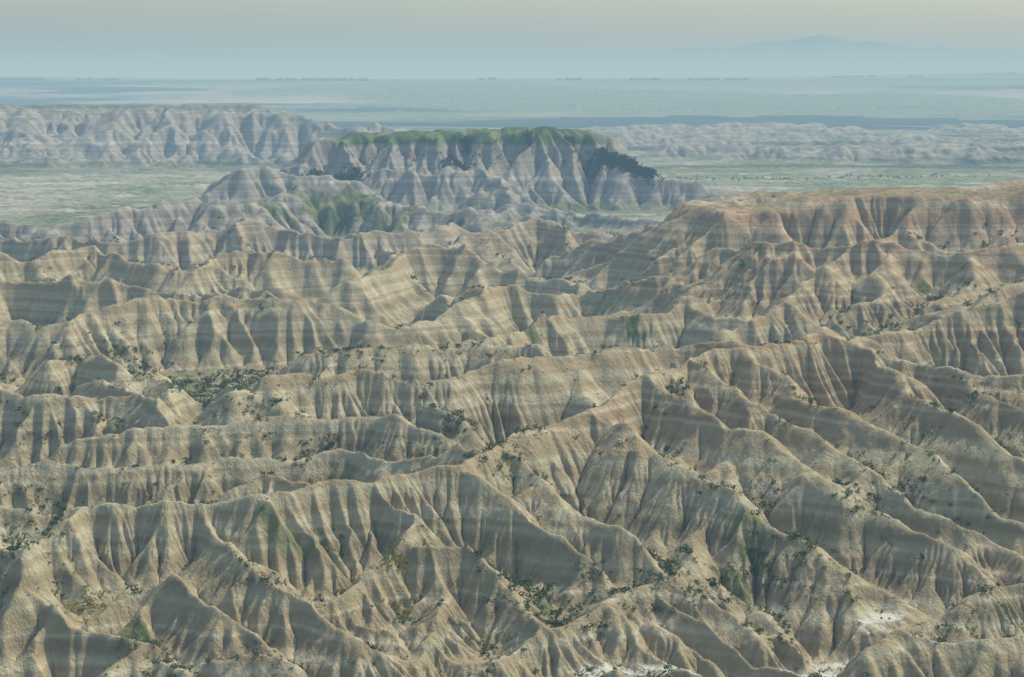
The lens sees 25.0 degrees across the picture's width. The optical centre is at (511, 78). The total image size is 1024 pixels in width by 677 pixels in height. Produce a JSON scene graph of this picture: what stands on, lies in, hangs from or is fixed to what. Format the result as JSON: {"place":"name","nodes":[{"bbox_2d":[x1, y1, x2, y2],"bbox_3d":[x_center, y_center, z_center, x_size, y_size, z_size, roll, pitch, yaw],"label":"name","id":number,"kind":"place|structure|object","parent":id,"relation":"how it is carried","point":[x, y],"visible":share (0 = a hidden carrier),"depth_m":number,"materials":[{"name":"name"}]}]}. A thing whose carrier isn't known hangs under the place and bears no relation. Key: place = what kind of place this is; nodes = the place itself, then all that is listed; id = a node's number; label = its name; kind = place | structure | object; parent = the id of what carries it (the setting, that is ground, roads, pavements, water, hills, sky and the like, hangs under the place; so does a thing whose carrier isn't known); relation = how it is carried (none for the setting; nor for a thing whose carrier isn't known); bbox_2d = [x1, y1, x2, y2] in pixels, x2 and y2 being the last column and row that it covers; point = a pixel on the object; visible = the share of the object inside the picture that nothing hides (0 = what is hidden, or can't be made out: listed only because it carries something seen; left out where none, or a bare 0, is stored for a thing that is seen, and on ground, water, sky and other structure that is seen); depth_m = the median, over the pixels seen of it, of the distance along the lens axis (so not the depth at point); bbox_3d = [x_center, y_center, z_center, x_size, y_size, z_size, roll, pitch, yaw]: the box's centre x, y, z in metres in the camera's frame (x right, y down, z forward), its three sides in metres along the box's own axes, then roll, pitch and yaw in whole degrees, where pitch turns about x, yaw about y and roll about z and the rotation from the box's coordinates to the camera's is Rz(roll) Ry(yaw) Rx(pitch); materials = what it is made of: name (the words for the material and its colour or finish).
{"place":"outdoors","nodes":[
{"label":"outdoors","id":0,"kind":"place"},
{"bbox_2d":[0,73,1023,676],"bbox_3d":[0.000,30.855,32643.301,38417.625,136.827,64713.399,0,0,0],"label":"badlands terrain","id":1,"kind":"structure","parent":0,"point":[142,169],"depth_m":551.40,"materials":[{"name":"soil"}]},
{"bbox_2d":[0,72,1016,80],"bbox_3d":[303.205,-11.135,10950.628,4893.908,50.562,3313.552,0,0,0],"label":"distant tree line","id":2,"kind":"object","parent":1,"relation":"on","point":[319,79],"visible":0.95,"depth_m":9546.42,"materials":[{"name":"green plant"}]},
{"bbox_2d":[0,189,1023,676],"bbox_3d":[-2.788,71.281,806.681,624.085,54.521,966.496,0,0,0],"label":"shrubs","id":3,"kind":"object","parent":1,"relation":"on","point":[544,591],"visible":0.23,"depth_m":428.37,"materials":[{"name":"green plant"}]},
{"bbox_2d":[41,189,1023,676],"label":"rabbitbrush","id":4,"kind":"object","parent":1,"relation":"on","point":[397,611],"visible":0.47,"depth_m":383.39,"materials":[{"name":"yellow plant"}]},
{"bbox_2d":[301,129,990,185],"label":"juniper trees","id":5,"kind":"object","parent":1,"relation":"on","point":[624,160],"visible":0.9,"depth_m":1559.87,"materials":[{"name":"green plant"}]},
{"bbox_2d":[0,35,1023,78],"bbox_3d":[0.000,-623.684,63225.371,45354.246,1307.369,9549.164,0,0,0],"label":"distant mountains","id":6,"kind":"structure","parent":0,"point":[821,55],"depth_m":64025.96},
{"bbox_2d":[0,0,1023,66],"label":"sky","id":7,"kind":"structure","parent":0,"point":[371,33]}
]}

